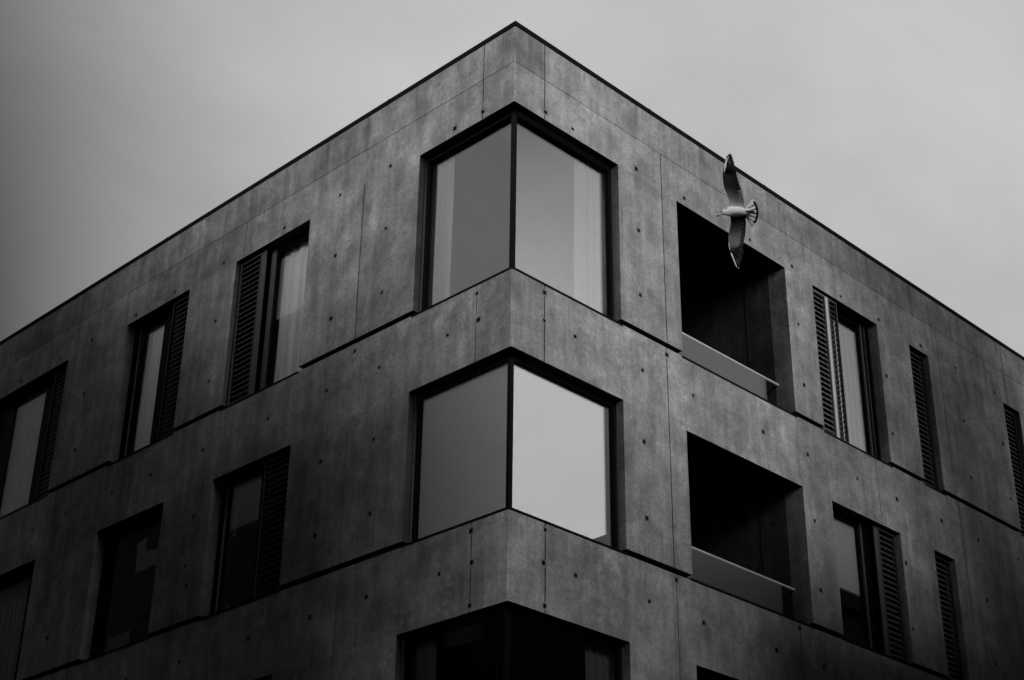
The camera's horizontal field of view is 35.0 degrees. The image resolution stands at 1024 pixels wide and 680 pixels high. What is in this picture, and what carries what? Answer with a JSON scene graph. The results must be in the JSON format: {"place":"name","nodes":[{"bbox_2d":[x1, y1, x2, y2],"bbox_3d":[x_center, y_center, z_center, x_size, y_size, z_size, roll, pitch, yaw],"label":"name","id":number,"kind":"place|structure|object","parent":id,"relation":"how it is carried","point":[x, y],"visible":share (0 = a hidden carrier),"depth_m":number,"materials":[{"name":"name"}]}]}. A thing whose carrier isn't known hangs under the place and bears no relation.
{"place":"outdoors","nodes":[
{"label":"outdoors","id":0,"kind":"place"},
{"bbox_2d":[0,0,1023,356],"label":"sky","id":1,"kind":"structure","parent":0,"point":[897,126],"materials":[{"name":"grey"}]},
{"bbox_2d":[716,153,758,267],"bbox_3d":[2.257,-1.296,16.277,0.426,1.158,0.204,1,5,8],"label":"gull","id":2,"kind":"object","parent":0,"point":[737,212],"visible":1,"depth_m":16.25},
{"label":"ground","id":3,"kind":"structure","parent":0,"visible":0},
{"bbox_2d":[0,21,1023,679],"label":"concrete building","id":4,"kind":"structure","parent":3,"relation":"on","point":[696,361],"depth_m":21.85,"materials":[{"name":"grey concrete"}]},
{"bbox_2d":[0,576,29,679],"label":"curtain","id":5,"kind":"object","parent":4,"relation":"hanging from","point":[13,597],"visible":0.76,"depth_m":25.21,"materials":[{"name":"white fabric"}]},
{"bbox_2d":[0,568,33,679],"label":"window","id":6,"kind":"structure","parent":4,"relation":"in","point":[27,573],"depth_m":25.03,"materials":[{"name":"black"}]},
{"bbox_2d":[1,388,46,516],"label":"curtain","id":7,"kind":"object","parent":4,"relation":"hanging from","point":[17,494],"visible":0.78,"depth_m":26.98,"materials":[{"name":"white fabric"}]},
{"bbox_2d":[0,365,66,518],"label":"window","id":8,"kind":"structure","parent":4,"relation":"in","point":[55,386],"depth_m":26.56,"materials":[{"name":"black"}]},
{"bbox_2d":[77,511,162,664],"bbox_3d":[-5.390,3.443,22.790,1.730,1.981,0.246,-24,-37,39],"label":"window","id":9,"kind":"structure","parent":4,"relation":"in","point":[112,540],"depth_m":23.25,"materials":[{"name":"black"}]},
{"bbox_2d":[135,537,157,572],"bbox_3d":[-5.139,2.997,22.921,0.610,0.510,0.023,-24,-37,39],"label":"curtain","id":10,"kind":"object","parent":4,"relation":"hanging from","point":[145,559],"visible":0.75,"depth_m":22.92,"materials":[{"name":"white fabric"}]},
{"bbox_2d":[107,295,188,466],"bbox_3d":[-5.326,0.601,24.269,1.700,2.391,0.246,-24,-37,39],"label":"window","id":11,"kind":"structure","parent":4,"relation":"in","point":[175,319],"depth_m":24.38,"materials":[{"name":"black"}]},
{"bbox_2d":[135,321,164,450],"bbox_3d":[-5.421,0.773,24.561,0.650,2.370,0.062,-24,-37,39],"label":"curtain","id":12,"kind":"object","parent":4,"relation":"hanging from","point":[143,436],"visible":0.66,"depth_m":24.69,"materials":[{"name":"white fabric"}]},
{"bbox_2d":[197,450,289,620],"bbox_3d":[-3.372,2.532,21.020,1.720,1.981,0.246,-24,-37,39],"label":"window","id":13,"kind":"structure","parent":4,"relation":"in","point":[271,518],"depth_m":20.99,"materials":[{"name":"black metal"}]},
{"bbox_2d":[229,475,261,532],"bbox_3d":[-3.518,2.156,21.591,0.880,0.690,0.018,-24,-37,39],"label":"roller blind","id":14,"kind":"object","parent":4,"relation":"attached to","point":[245,504],"visible":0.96,"depth_m":21.60,"materials":[{"name":"white fabric"}]},
{"bbox_2d":[219,231,308,411],"bbox_3d":[-3.322,-0.304,22.511,1.730,2.391,0.246,-24,-37,39],"label":"window","id":15,"kind":"structure","parent":4,"relation":"in","point":[258,315],"depth_m":22.81,"materials":[{"name":"black metal"}]},
{"bbox_2d":[273,241,308,382],"bbox_3d":[-2.938,-0.336,22.406,0.950,2.370,0.084,-24,-37,39],"label":"curtain","id":16,"kind":"object","parent":4,"relation":"hanging from","point":[291,311],"visible":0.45,"depth_m":22.58,"materials":[{"name":"white fabric"}]},
{"bbox_2d":[415,638,436,679],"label":"curtain","id":17,"kind":"object","parent":4,"relation":"hanging from","point":[425,669],"visible":1,"depth_m":17.99,"materials":[{"name":"fabric"}]},
{"bbox_2d":[430,153,454,305],"bbox_3d":[-0.887,-1.312,20.523,0.055,2.380,0.350,24,-36,-37],"label":"curtain","id":18,"kind":"object","parent":4,"relation":"hanging from","point":[442,246],"visible":0.88,"depth_m":20.56,"materials":[{"name":"fabric"}]},
{"bbox_2d":[418,363,507,538],"bbox_3d":[-0.546,1.294,18.641,1.470,1.900,0.018,-24,-37,39],"label":"roller blind","id":19,"kind":"object","parent":4,"relation":"attached to","point":[463,465],"visible":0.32,"depth_m":18.65,"materials":[{"name":"white fabric"}]},
{"bbox_2d":[401,606,623,679],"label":"window","id":20,"kind":"structure","parent":4,"relation":"in","point":[507,611],"depth_m":17.71,"materials":[{"name":"black metal"}]},
{"bbox_2d":[400,353,627,555],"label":"window","id":21,"kind":"structure","parent":4,"relation":"in","point":[510,358],"depth_m":18.94,"materials":[{"name":"black"}]},
{"bbox_2d":[411,109,622,325],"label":"window","id":22,"kind":"structure","parent":4,"relation":"in","point":[514,115],"depth_m":20.47,"materials":[{"name":"black"}]},
{"bbox_2d":[512,363,610,545],"bbox_3d":[0.563,1.345,18.707,0.018,1.900,1.680,-24,-37,39],"label":"roller blind","id":23,"kind":"object","parent":4,"relation":"attached to","point":[561,476],"visible":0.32,"depth_m":18.71,"materials":[{"name":"fabric"}]},
{"bbox_2d":[574,156,603,313],"bbox_3d":[0.977,-1.246,20.599,0.062,2.380,0.520,-24,-37,39],"label":"curtain","id":24,"kind":"object","parent":4,"relation":"hanging from","point":[588,251],"visible":0.88,"depth_m":20.63,"materials":[{"name":"grey fabric"}]},
{"bbox_2d":[585,643,610,679],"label":"curtain","id":25,"kind":"object","parent":4,"relation":"hanging from","point":[597,663],"visible":1,"depth_m":18.11,"materials":[{"name":"fabric"}]},
{"bbox_2d":[833,517,859,597],"bbox_3d":[4.549,2.961,22.498,0.018,1.070,0.900,-24,-37,39],"label":"roller blind","id":26,"kind":"object","parent":4,"relation":"attached to","point":[846,559],"visible":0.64,"depth_m":22.58,"materials":[{"name":"grey fabric"}]},
{"bbox_2d":[833,317,865,451],"bbox_3d":[4.947,0.719,24.195,0.065,2.370,0.850,-24,-37,39],"label":"curtain","id":27,"kind":"object","parent":4,"relation":"hanging from","point":[852,392],"visible":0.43,"depth_m":24.35,"materials":[{"name":"grey fabric"}]},
{"bbox_2d":[813,289,892,467],"bbox_3d":[4.915,0.568,23.945,0.246,2.391,1.730,-24,-37,39],"label":"window","id":28,"kind":"structure","parent":4,"relation":"in","point":[830,390],"depth_m":23.98,"materials":[{"name":"black"}]},
{"bbox_2d":[833,510,915,667],"bbox_3d":[4.901,3.411,22.466,0.246,1.981,1.740,-24,-37,39],"label":"window","id":29,"kind":"structure","parent":4,"relation":"in","point":[882,618],"depth_m":22.74,"materials":[{"name":"black"}]},
{"bbox_2d":[910,351,945,495],"bbox_3d":[6.337,1.258,25.211,0.246,2.391,0.600,-24,-37,39],"label":"window","id":30,"kind":"structure","parent":4,"relation":"in","point":[924,439],"depth_m":25.35,"materials":[{"name":"black"}]},
{"bbox_2d":[935,555,963,679],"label":"window","id":31,"kind":"structure","parent":4,"relation":"in","point":[940,562],"depth_m":23.88,"materials":[{"name":"black"}]},
{"bbox_2d":[1004,408,1023,536],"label":"window","id":32,"kind":"structure","parent":4,"relation":"in","point":[1007,417],"depth_m":27.25,"materials":[{"name":"black"}]}
]}

